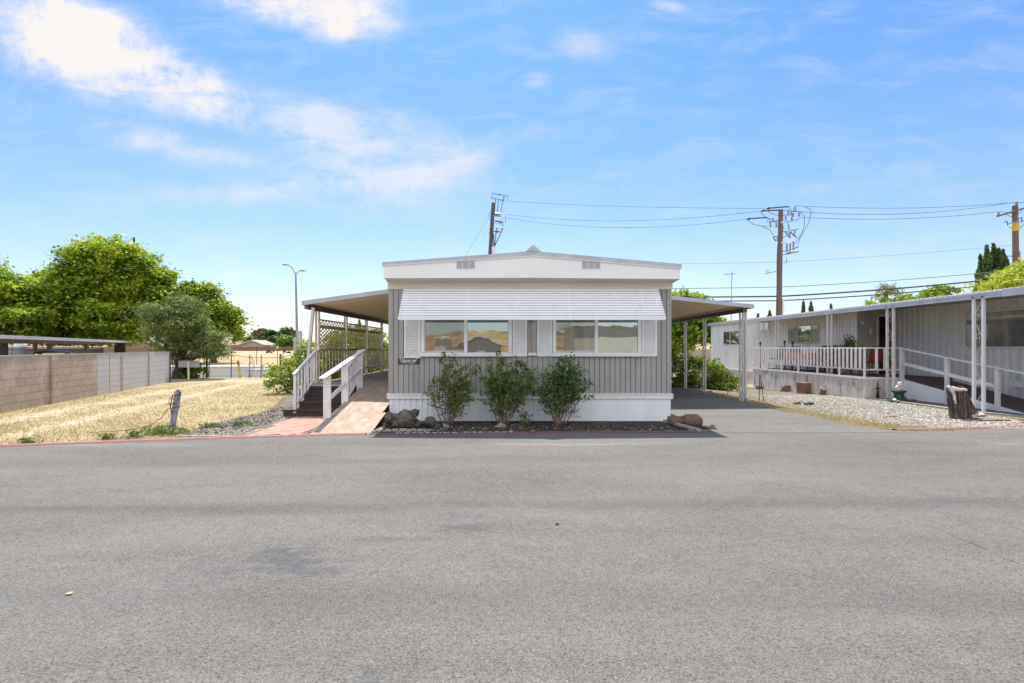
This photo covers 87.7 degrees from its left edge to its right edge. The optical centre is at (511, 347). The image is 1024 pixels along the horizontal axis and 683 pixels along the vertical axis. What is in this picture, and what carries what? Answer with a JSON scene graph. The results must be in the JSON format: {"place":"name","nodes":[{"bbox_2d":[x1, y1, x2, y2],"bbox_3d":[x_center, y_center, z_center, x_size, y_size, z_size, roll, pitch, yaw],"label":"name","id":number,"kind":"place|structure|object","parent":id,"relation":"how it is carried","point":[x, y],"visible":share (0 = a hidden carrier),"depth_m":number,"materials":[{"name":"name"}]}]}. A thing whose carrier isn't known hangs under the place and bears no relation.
{"place":"outdoors","nodes":[
{"label":"outdoors","id":0,"kind":"place"},
{"bbox_2d":[32,350,101,354],"bbox_3d":[-22.521,0.864,27.000,4.483,1.468,1.820,0,0,0],"label":"parked car","id":1,"kind":"object","parent":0,"point":[64,352],"visible":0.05,"depth_m":26.17,"materials":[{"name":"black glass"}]},
{"bbox_2d":[0,382,300,443],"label":"dry grass","id":2,"kind":"structure","parent":0,"point":[108,422],"depth_m":12.43,"materials":[{"name":"plant"}]},
{"bbox_2d":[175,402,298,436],"bbox_3d":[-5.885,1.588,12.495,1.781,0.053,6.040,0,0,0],"label":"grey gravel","id":3,"kind":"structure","parent":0,"point":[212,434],"depth_m":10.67,"materials":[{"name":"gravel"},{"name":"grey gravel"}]},
{"bbox_2d":[175,406,298,434],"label":"leaf litter","id":4,"kind":"object","parent":3,"relation":"on","point":[239,419],"visible":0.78,"depth_m":11.30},
{"bbox_2d":[171,349,324,364],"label":"field","id":5,"kind":"structure","parent":0,"point":[242,360],"depth_m":64.61,"materials":[{"name":"beige plant"}]},
{"bbox_2d":[240,416,322,435],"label":"brick path","id":6,"kind":"structure","parent":0,"point":[301,425],"depth_m":10.57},
{"bbox_2d":[171,365,704,367],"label":"pavement","id":7,"kind":"structure","parent":0,"point":[233,366],"depth_m":40.60,"materials":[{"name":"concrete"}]},
{"bbox_2d":[0,348,891,443],"bbox_3d":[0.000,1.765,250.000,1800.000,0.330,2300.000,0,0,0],"label":"ground","id":8,"kind":"structure","parent":0,"point":[204,381],"depth_m":14.18,"materials":[{"name":"beige plant"}]},
{"bbox_2d":[15,437,42,443],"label":"weed clump","id":9,"kind":"object","parent":8,"relation":"on","point":[23,440],"visible":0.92,"depth_m":8.74,"materials":[{"name":"green plant"}]},
{"bbox_2d":[0,254,67,354],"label":"tree","id":10,"kind":"object","parent":8,"relation":"on","point":[14,318],"visible":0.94,"depth_m":45.27,"materials":[{"name":"green plant"}]},
{"bbox_2d":[0,347,103,354],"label":"iron fence","id":11,"kind":"object","parent":8,"relation":"on","point":[17,350],"visible":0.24,"depth_m":37.68,"materials":[{"name":"metal"}]},
{"bbox_2d":[0,335,131,353],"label":"carport","id":12,"kind":"object","parent":8,"relation":"on","point":[35,341],"visible":0.68,"depth_m":30.73,"materials":[{"name":"metal"}]},
{"bbox_2d":[8,343,148,354],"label":"house","id":13,"kind":"structure","parent":8,"relation":"on","point":[132,348],"depth_m":63.62,"materials":[{"name":"grey glass"}]},
{"bbox_2d":[0,352,170,412],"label":"block wall","id":14,"kind":"structure","parent":8,"relation":"on","point":[26,381],"depth_m":16.17,"materials":[{"name":"concrete"}]},
{"bbox_2d":[0,228,184,352],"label":"tree","id":15,"kind":"object","parent":8,"relation":"on","point":[92,306],"visible":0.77,"depth_m":47.87,"materials":[{"name":"green plant"}]},
{"bbox_2d":[97,433,120,439],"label":"weed clump","id":16,"kind":"object","parent":8,"relation":"on","point":[105,436],"visible":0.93,"depth_m":9.13,"materials":[{"name":"green plant"}]},
{"bbox_2d":[86,389,181,432],"bbox_3d":[-7.086,1.229,9.989,1.635,0.858,0.121,0,0,-10],"label":"wooden stake","id":17,"kind":"object","parent":8,"relation":"on","point":[175,406],"visible":0.97,"depth_m":10.10,"materials":[{"name":"grey wood"}]},
{"bbox_2d":[122,429,146,438],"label":"weed clump","id":18,"kind":"object","parent":8,"relation":"on","point":[134,433],"visible":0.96,"depth_m":9.31,"materials":[{"name":"green plant"}]},
{"bbox_2d":[123,424,194,436],"bbox_3d":[-6.388,1.523,9.774,1.204,0.192,0.777,0,0,0],"label":"weed clump","id":19,"kind":"object","parent":8,"relation":"on","point":[165,430],"visible":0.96,"depth_m":9.64,"materials":[{"name":"green plant"}]},
{"bbox_2d":[122,287,239,378],"bbox_3d":[-16.590,-0.646,27.107,5.317,4.815,4.084,0,0,0],"label":"tree","id":20,"kind":"object","parent":8,"relation":"on","point":[178,334],"visible":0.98,"depth_m":26.58,"materials":[{"name":"green plant"}]},
{"bbox_2d":[178,361,199,378],"bbox_3d":[-16.118,1.130,26.580,1.047,0.940,0.100,0,0,0],"label":"sign board","id":21,"kind":"object","parent":8,"relation":"on","point":[188,364],"visible":1,"depth_m":26.60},
{"bbox_2d":[174,362,209,378],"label":"bush","id":22,"kind":"object","parent":8,"relation":"on","point":[195,372],"visible":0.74,"depth_m":27.41,"materials":[{"name":"green plant"}]},
{"bbox_2d":[146,276,260,362],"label":"tree","id":23,"kind":"object","parent":8,"relation":"on","point":[227,316],"visible":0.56,"depth_m":49.08,"materials":[{"name":"green plant"}]},
{"bbox_2d":[179,394,301,437],"bbox_3d":[-5.039,1.592,14.350,4.814,0.001,10.300,0,0,0],"label":"gravel strip","id":24,"kind":"object","parent":8,"relation":"on","point":[289,399],"visible":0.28,"depth_m":11.53,"materials":[{"name":"grey gravel"}]},
{"bbox_2d":[198,422,224,427],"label":"weed clump","id":25,"kind":"object","parent":24,"relation":"on","point":[211,425],"visible":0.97,"depth_m":10.54,"materials":[{"name":"green plant"}]},
{"bbox_2d":[225,421,255,426],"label":"weed clump","id":26,"kind":"object","parent":24,"relation":"on","point":[242,423],"visible":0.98,"depth_m":10.68,"materials":[{"name":"green plant"}]},
{"bbox_2d":[306,319,387,392],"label":"lattice fence","id":27,"kind":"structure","parent":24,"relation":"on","point":[377,378],"depth_m":16.16,"materials":[{"name":"brown wood"}]},
{"bbox_2d":[203,354,290,377],"bbox_3d":[-12.433,0.975,27.953,9.606,1.250,0.142,0,0,0],"label":"chain link fence","id":28,"kind":"object","parent":8,"relation":"on","point":[261,357],"visible":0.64,"depth_m":27.99,"materials":[{"name":"metal"}]},
{"bbox_2d":[238,340,274,349],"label":"house","id":29,"kind":"structure","parent":8,"relation":"on","point":[257,343],"depth_m":205.01,"materials":[{"name":"beige glass"}]},
{"bbox_2d":[252,328,267,338],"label":"tree","id":30,"kind":"object","parent":8,"relation":"on","point":[258,333],"visible":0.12,"depth_m":240.62,"materials":[{"name":"green plant"}]},
{"bbox_2d":[225,347,301,350],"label":"wooden fence","id":31,"kind":"object","parent":8,"relation":"on","point":[261,348],"visible":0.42,"depth_m":198.00,"materials":[{"name":"brown wood"}]},
{"bbox_2d":[256,329,276,339],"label":"tree","id":32,"kind":"object","parent":8,"relation":"on","point":[269,333],"visible":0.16,"depth_m":235.96,"materials":[{"name":"green plant"}]},
{"bbox_2d":[272,326,295,336],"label":"tree","id":33,"kind":"object","parent":8,"relation":"on","point":[286,330],"visible":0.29,"depth_m":229.93,"materials":[{"name":"green plant"}]},
{"bbox_2d":[271,333,304,349],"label":"tree","id":34,"kind":"object","parent":8,"relation":"on","point":[283,340],"visible":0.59,"depth_m":202.70,"materials":[{"name":"green plant"}]},
{"bbox_2d":[282,264,305,353],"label":"street lamp","id":35,"kind":"object","parent":8,"relation":"on","point":[296,314],"visible":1,"depth_m":52.92,"materials":[{"name":"grey metal"}]},
{"bbox_2d":[297,331,301,356],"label":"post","id":36,"kind":"object","parent":8,"relation":"on","point":[299,334],"visible":0.57,"depth_m":50.00,"materials":[{"name":"grey metal"}]},
{"bbox_2d":[260,333,363,393],"bbox_3d":[-6.829,0.615,18.785,2.520,2.349,3.566,0,0,44],"label":"bush","id":37,"kind":"object","parent":8,"relation":"on","point":[291,364],"visible":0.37,"depth_m":18.43,"materials":[{"name":"green plant"}]},
{"bbox_2d":[282,350,359,416],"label":"porch stairs","id":38,"kind":"structure","parent":8,"relation":"on","point":[311,404],"depth_m":12.60,"materials":[{"name":"white wood"}]},
{"bbox_2d":[302,289,387,400],"bbox_3d":[-3.982,0.047,18.440,2.645,3.114,10.320,0,0,0],"label":"porch cover","id":39,"kind":"object","parent":8,"relation":"on","point":[372,306],"visible":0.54,"depth_m":14.62,"materials":[{"name":"metal"}]},
{"bbox_2d":[311,349,388,433],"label":"porch ramp","id":40,"kind":"structure","parent":8,"relation":"on","point":[363,409],"depth_m":11.24,"materials":[{"name":"brown wood"}]},
{"bbox_2d":[327,323,387,366],"bbox_3d":[-7.201,0.250,28.390,6.262,3.093,4.910,0,0,0],"label":"bush","id":41,"kind":"object","parent":8,"relation":"on","point":[356,333],"visible":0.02,"depth_m":28.14,"materials":[{"name":"green plant"}]},
{"bbox_2d":[335,325,387,376],"bbox_3d":[-6.383,0.436,23.197,2.914,2.909,6.482,0,0,0],"label":"bush","id":42,"kind":"object","parent":8,"relation":"on","point":[377,369],"visible":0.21,"depth_m":22.97,"materials":[{"name":"green plant"}]},
{"bbox_2d":[488,193,507,253],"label":"utility pole","id":43,"kind":"object","parent":8,"relation":"on","point":[492,244],"visible":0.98,"depth_m":43.86,"materials":[{"name":"brown wood"}]},
{"bbox_2d":[381,245,682,420],"bbox_3d":[0.420,-0.253,19.062,6.321,3.785,16.375,0,0,0],"label":"mobile home","id":44,"kind":"object","parent":8,"relation":"on","point":[607,320],"visible":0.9,"depth_m":11.45,"materials":[{"name":"grey metal"}]},
{"bbox_2d":[420,305,511,355],"bbox_3d":[-0.978,-0.362,11.441,1.974,1.115,0.073,0,0,0],"label":"window","id":45,"kind":"structure","parent":44,"relation":"in","point":[459,337],"depth_m":11.45,"materials":[{"name":"glass"}]},
{"bbox_2d":[528,305,536,355],"bbox_3d":[0.433,-0.360,11.454,0.195,1.080,0.048,0,0,0],"label":"narrow window","id":46,"kind":"structure","parent":44,"relation":"in","point":[532,324],"depth_m":11.47,"materials":[{"name":"grey glass"}]},
{"bbox_2d":[552,305,641,355],"bbox_3d":[1.823,-0.362,11.441,1.927,1.115,0.073,0,0,0],"label":"window","id":47,"kind":"structure","parent":44,"relation":"in","point":[583,337],"depth_m":11.45,"materials":[{"name":"glass"}]},
{"bbox_2d":[371,421,695,432],"bbox_3d":[0.347,1.586,10.750,6.173,0.001,1.700,0,0,0],"label":"flower bed","id":48,"kind":"object","parent":8,"relation":"on","point":[575,426],"visible":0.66,"depth_m":10.55,"materials":[{"name":"soil"}]},
{"bbox_2d":[384,411,394,423],"bbox_3d":[-2.389,1.397,10.548,0.326,0.269,0.263,0,0,39],"label":"boulder","id":49,"kind":"object","parent":48,"relation":"on","point":[388,417],"visible":0.62,"depth_m":10.49,"materials":[{"name":"stone"}]},
{"bbox_2d":[391,409,421,426],"bbox_3d":[-2.070,1.391,10.491,0.598,0.341,0.404,0,0,0],"label":"boulder","id":50,"kind":"object","parent":48,"relation":"on","point":[403,418],"visible":1,"depth_m":10.36,"materials":[{"name":"stone"}]},
{"bbox_2d":[406,409,419,416],"bbox_3d":[-1.985,1.306,10.616,0.266,0.165,0.252,0,0,0],"label":"boulder","id":51,"kind":"object","parent":50,"relation":"on","point":[413,412],"visible":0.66,"depth_m":10.57,"materials":[{"name":"grey stone"}]},
{"bbox_2d":[420,416,440,427],"bbox_3d":[-1.616,1.477,10.496,0.324,0.246,0.345,0,0,39],"label":"rock","id":52,"kind":"object","parent":48,"relation":"on","point":[430,422],"visible":0.98,"depth_m":10.44,"materials":[{"name":"grey stone"}]},
{"bbox_2d":[422,351,476,424],"bbox_3d":[-1.238,0.844,10.856,1.078,1.545,0.873,0,0,0],"label":"rose bush","id":53,"kind":"object","parent":48,"relation":"on","point":[458,397],"visible":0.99,"depth_m":10.81,"materials":[{"name":"green plant"}]},
{"bbox_2d":[469,350,538,424],"bbox_3d":[-0.152,0.828,10.896,1.425,1.582,0.899,0,0,0],"label":"rose bush","id":54,"kind":"object","parent":48,"relation":"on","point":[499,391],"visible":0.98,"depth_m":10.82,"materials":[{"name":"green plant"}]},
{"bbox_2d":[517,411,533,425],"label":"weed clump","id":55,"kind":"object","parent":48,"relation":"on","point":[525,421],"visible":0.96,"depth_m":10.82,"materials":[{"name":"green plant"}]},
{"bbox_2d":[531,351,594,425],"bbox_3d":[1.062,0.845,10.868,1.316,1.544,0.792,0,0,-25],"label":"rose bush","id":56,"kind":"object","parent":48,"relation":"on","point":[561,382],"visible":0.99,"depth_m":10.78,"materials":[{"name":"green plant"}]},
{"bbox_2d":[369,430,712,434],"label":"kerb","id":57,"kind":"structure","parent":8,"relation":"on","point":[533,432],"depth_m":9.91,"materials":[{"name":"red paint"}]},
{"bbox_2d":[663,420,700,430],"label":"kerb","id":58,"kind":"structure","parent":8,"relation":"on","point":[690,428],"depth_m":10.33,"materials":[{"name":"concrete"}]},
{"bbox_2d":[667,414,702,424],"bbox_3d":[3.533,1.505,10.888,0.677,0.288,0.288,0,0,7],"label":"reddish-brown boulder","id":59,"kind":"object","parent":8,"relation":"on","point":[691,419],"visible":0.73,"depth_m":10.80,"materials":[{"name":"stone"}]},
{"bbox_2d":[671,349,710,364],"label":"garden wall","id":60,"kind":"structure","parent":8,"relation":"on","point":[698,352],"depth_m":46.00,"materials":[{"name":"concrete"}]},
{"bbox_2d":[671,286,735,355],"bbox_3d":[11.272,-1.138,38.424,8.890,6.297,6.102,0,0,29],"label":"tree","id":61,"kind":"object","parent":8,"relation":"on","point":[694,332],"visible":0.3,"depth_m":37.08,"materials":[{"name":"green plant"}]},
{"bbox_2d":[671,345,741,390],"bbox_3d":[6.007,0.959,21.982,6.925,2.159,2.326,0,0,21],"label":"bush","id":62,"kind":"object","parent":8,"relation":"on","point":[717,372],"visible":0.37,"depth_m":21.05,"materials":[{"name":"green plant"}]},
{"bbox_2d":[671,296,753,401],"bbox_3d":[5.210,0.010,19.890,3.460,3.220,9.220,0,0,0],"label":"carport","id":63,"kind":"object","parent":8,"relation":"on","point":[684,309],"visible":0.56,"depth_m":16.22,"materials":[{"name":"metal"}]},
{"bbox_2d":[747,206,811,315],"bbox_3d":[17.523,-3.839,34.821,4.269,10.885,0.741,0,0,0],"label":"utility pole","id":64,"kind":"object","parent":8,"relation":"on","point":[779,299],"visible":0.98,"depth_m":34.87,"materials":[{"name":"brown wood"}]},
{"bbox_2d":[510,218,743,227],"bbox_3d":[7.522,-9.556,39.501,18.300,2.317,0.036,0,0,29],"label":"power line","id":65,"kind":"object","parent":64,"relation":"attached to","point":[629,227],"visible":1,"depth_m":38.95,"materials":[{"name":"metal"}]},
{"bbox_2d":[506,211,757,220],"bbox_3d":[7.966,-9.964,39.501,19.144,2.064,0.036,0,0,28],"label":"power line","id":66,"kind":"object","parent":64,"relation":"attached to","point":[637,220],"visible":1,"depth_m":38.87,"materials":[{"name":"rubber"}]},
{"bbox_2d":[508,201,766,208],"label":"power line","id":67,"kind":"object","parent":64,"relation":"attached to","point":[632,206],"visible":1,"depth_m":39.27,"materials":[{"name":"rubber"}]},
{"bbox_2d":[673,271,997,288],"bbox_3d":[16.670,-4.747,38.111,37.999,1.617,5.891,0,0,9],"label":"power line","id":68,"kind":"object","parent":64,"relation":"attached to","point":[830,284],"visible":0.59,"depth_m":36.20,"materials":[{"name":"rubber"}]},
{"bbox_2d":[682,279,992,297],"bbox_3d":[16.671,-4.179,38.111,38.016,1.762,5.945,0,0,9],"label":"power line","id":69,"kind":"object","parent":64,"relation":"attached to","point":[835,292],"visible":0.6,"depth_m":36.28,"materials":[{"name":"metal"}]},
{"bbox_2d":[718,286,976,301],"bbox_3d":[16.671,-3.847,38.111,38.009,1.643,5.922,0,0,9],"label":"power line","id":70,"kind":"object","parent":64,"relation":"attached to","point":[841,297],"visible":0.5,"depth_m":36.05,"materials":[{"name":"metal"}]},
{"bbox_2d":[690,245,1009,263],"bbox_3d":[16.586,-6.446,38.119,37.828,1.711,5.854,0,0,9],"label":"power line","id":71,"kind":"object","parent":64,"relation":"attached to","point":[841,258],"visible":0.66,"depth_m":36.52,"materials":[{"name":"rubber"}]},
{"bbox_2d":[767,211,997,221],"bbox_3d":[25.731,-8.952,36.311,18.181,1.486,0.417,0,0,-10],"label":"power line","id":72,"kind":"object","parent":64,"relation":"attached to","point":[872,219],"visible":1,"depth_m":36.50,"materials":[{"name":"rubber"}]},
{"bbox_2d":[783,203,1004,214],"bbox_3d":[26.442,-9.588,36.500,17.703,1.351,0.035,0,0,-10],"label":"power line","id":73,"kind":"object","parent":64,"relation":"attached to","point":[889,214],"visible":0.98,"depth_m":36.31,"materials":[{"name":"rubber"}]},
{"bbox_2d":[789,203,1003,209],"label":"power line","id":74,"kind":"object","parent":64,"relation":"attached to","point":[921,207],"visible":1,"depth_m":36.82,"materials":[{"name":"rubber"}]},
{"bbox_2d":[752,347,951,398],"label":"porch deck","id":75,"kind":"structure","parent":8,"relation":"on","point":[863,385],"depth_m":18.64,"materials":[{"name":"wood"}]},
{"bbox_2d":[835,346,850,374],"bbox_3d":[11.770,0.449,18.947,0.465,1.014,0.542,0,0,30],"label":"patio chair","id":76,"kind":"object","parent":75,"relation":"on","point":[844,357],"visible":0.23,"depth_m":18.77,"materials":[{"name":"red fabric"}]},
{"bbox_2d":[840,333,856,373],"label":"potted plant","id":77,"kind":"object","parent":75,"relation":"on","point":[849,343],"visible":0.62,"depth_m":18.83,"materials":[{"name":"plant"}]},
{"bbox_2d":[861,346,882,375],"bbox_3d":[12.106,0.449,17.940,0.466,1.014,0.542,0,0,-5],"label":"patio chair","id":78,"kind":"object","parent":75,"relation":"on","point":[872,356],"visible":0.6,"depth_m":17.75,"materials":[{"name":"red fabric"}]},
{"bbox_3d":[11.775,0.593,21.250,0.750,0.725,1.300,0,0,0],"label":"patio table","id":79,"kind":"object","parent":75,"relation":"on","visible":0},
{"bbox_2d":[788,353,826,360],"bbox_3d":[11.775,0.371,21.250,0.890,0.298,1.496,0,0,0],"label":"tablecloth","id":80,"kind":"object","parent":79,"relation":"on","point":[806,356],"visible":0.35,"depth_m":20.57,"materials":[{"name":"red fabric"}]},
{"bbox_2d":[707,295,1023,398],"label":"mobile home","id":81,"kind":"object","parent":8,"relation":"on","point":[944,329],"visible":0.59,"depth_m":18.20,"materials":[{"name":"painted metal siding"},{"name":"white metal trim"},{"name":"glass"}]},
{"bbox_2d":[723,330,738,344],"bbox_3d":[12.462,-0.525,30.300,0.054,0.810,2.260,0,0,0],"label":"window","id":82,"kind":"structure","parent":81,"relation":"in","point":[729,337],"depth_m":30.25,"materials":[{"name":"glass"}]},
{"bbox_2d":[758,322,768,330],"bbox_3d":[12.462,-1.035,26.400,0.054,0.390,1.060,0,0,0],"label":"window","id":83,"kind":"structure","parent":81,"relation":"in","point":[765,325],"depth_m":26.38,"materials":[{"name":"white paint"}]},
{"bbox_2d":[788,324,819,342],"bbox_3d":[12.462,-0.555,22.825,0.054,0.750,2.410,0,0,0],"label":"window","id":84,"kind":"structure","parent":81,"relation":"in","point":[806,333],"depth_m":22.70,"materials":[{"name":"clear glass"}]},
{"bbox_2d":[876,315,891,373],"bbox_3d":[13.470,-0.105,19.299,0.600,2.130,0.099,0,0,0],"label":"door","id":85,"kind":"structure","parent":81,"relation":"in","point":[880,319],"depth_m":19.33,"materials":[{"name":"white paint"}]},
{"bbox_2d":[965,308,1023,347],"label":"window","id":86,"kind":"structure","parent":81,"relation":"in","point":[1004,328],"depth_m":15.03,"materials":[{"name":"grey glass"}]},
{"bbox_2d":[747,286,1023,411],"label":"porch cover","id":87,"kind":"object","parent":8,"relation":"on","point":[984,295],"visible":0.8,"depth_m":14.72,"materials":[{"name":"white metal"}]},
{"bbox_2d":[747,387,1023,417],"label":"kerb","id":88,"kind":"structure","parent":8,"relation":"on","point":[990,413],"depth_m":14.46,"materials":[{"name":"concrete"}]},
{"bbox_2d":[870,282,904,301],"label":"tree","id":89,"kind":"object","parent":8,"relation":"on","point":[882,286],"visible":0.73,"depth_m":49.87,"materials":[{"name":"green plant"}]},
{"bbox_2d":[863,294,915,304],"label":"tree","id":90,"kind":"object","parent":8,"relation":"on","point":[883,299],"visible":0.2,"depth_m":43.60,"materials":[{"name":"green plant"}]},
{"bbox_2d":[901,284,963,298],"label":"tree","id":91,"kind":"object","parent":8,"relation":"on","point":[926,294],"visible":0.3,"depth_m":47.27,"materials":[{"name":"green plant"}]},
{"bbox_2d":[892,425,1023,430],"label":"kerb","id":92,"kind":"structure","parent":8,"relation":"on","point":[975,427],"depth_m":10.41,"materials":[{"name":"red paint"}]},
{"bbox_2d":[900,348,1023,413],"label":"porch ramp","id":93,"kind":"structure","parent":8,"relation":"on","point":[927,389],"depth_m":14.88,"materials":[{"name":"wood"}]},
{"bbox_2d":[971,242,1010,292],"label":"cypress","id":94,"kind":"object","parent":8,"relation":"on","point":[994,259],"visible":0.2,"depth_m":44.70,"materials":[{"name":"green plant"}]},
{"bbox_2d":[961,257,1023,292],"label":"tree","id":95,"kind":"object","parent":8,"relation":"on","point":[1013,278],"visible":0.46,"depth_m":29.81,"materials":[{"name":"green plant"}]},
{"bbox_2d":[996,201,1023,269],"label":"utility pole","id":96,"kind":"object","parent":8,"relation":"on","point":[1015,227],"visible":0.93,"depth_m":37.85,"materials":[{"name":"brown wood"}]},
{"bbox_2d":[171,368,735,376],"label":"street","id":97,"kind":"structure","parent":0,"point":[225,372],"depth_m":33.66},
{"bbox_2d":[0,428,1023,682],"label":"road","id":98,"kind":"structure","parent":0,"point":[692,558],"depth_m":3.99,"materials":[{"name":"grey asphalt"}]},
{"bbox_2d":[0,433,366,446],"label":"kerb","id":99,"kind":"structure","parent":98,"relation":"on","point":[168,439],"depth_m":9.15,"materials":[{"name":"red paint"}]},
{"bbox_2d":[0,0,1023,347],"label":"sky","id":100,"kind":"structure","parent":0,"point":[238,141],"materials":[{"name":"blue"}]},
{"bbox_2d":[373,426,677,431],"bbox_3d":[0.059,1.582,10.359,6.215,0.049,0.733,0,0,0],"label":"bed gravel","id":101,"kind":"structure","parent":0,"point":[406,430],"depth_m":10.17,"materials":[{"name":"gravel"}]},
{"bbox_2d":[671,385,912,432],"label":"driveway","id":102,"kind":"structure","parent":0,"point":[724,415],"depth_m":11.87,"materials":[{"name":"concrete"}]},
{"bbox_2d":[670,425,716,428],"bbox_3d":[3.590,1.580,10.540,0.780,0.016,0.480,0,0,0],"label":"drain inlet","id":103,"kind":"object","parent":102,"relation":"on","point":[698,426],"visible":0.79,"depth_m":10.46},
{"bbox_2d":[819,345,840,372],"bbox_3d":[11.736,0.422,19.663,0.826,1.066,0.910,0,0,-18],"label":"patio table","id":104,"kind":"object","parent":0,"point":[830,357],"visible":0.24,"depth_m":19.56,"materials":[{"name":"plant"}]},
{"bbox_2d":[710,393,975,430],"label":"dry grass","id":105,"kind":"structure","parent":0,"point":[884,425],"depth_m":12.16,"materials":[{"name":"plant"}]},
{"bbox_2d":[671,382,1023,428],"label":"gravel yard","id":106,"kind":"structure","parent":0,"point":[750,391],"depth_m":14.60,"materials":[{"name":"grey gravel"}]},
{"bbox_2d":[796,382,810,393],"bbox_3d":[10.900,1.522,19.900,0.340,0.420,0.420,0,0,-12],"label":"planter","id":107,"kind":"object","parent":106,"relation":"on","point":[803,387],"visible":0.93,"depth_m":19.74,"materials":[{"name":"ceramic"}]},
{"bbox_2d":[886,390,911,402],"bbox_3d":[11.320,1.432,15.600,0.620,0.350,0.620,0,0,0],"label":"pedestal","id":108,"kind":"object","parent":106,"relation":"on","point":[899,395],"visible":0.91,"depth_m":15.48,"materials":[{"name":"green ceramic"}]},
{"bbox_2d":[946,385,977,419],"bbox_3d":[10.049,1.234,11.855,0.811,0.800,0.515,0,0,0],"label":"tree stump","id":109,"kind":"object","parent":106,"relation":"on","point":[960,404],"visible":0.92,"depth_m":11.77,"materials":[{"name":"brown wood"}]},
{"bbox_2d":[912,401,1023,414],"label":"side path","id":110,"kind":"structure","parent":0,"point":[945,405],"depth_m":14.31,"materials":[{"name":"grey concrete"}]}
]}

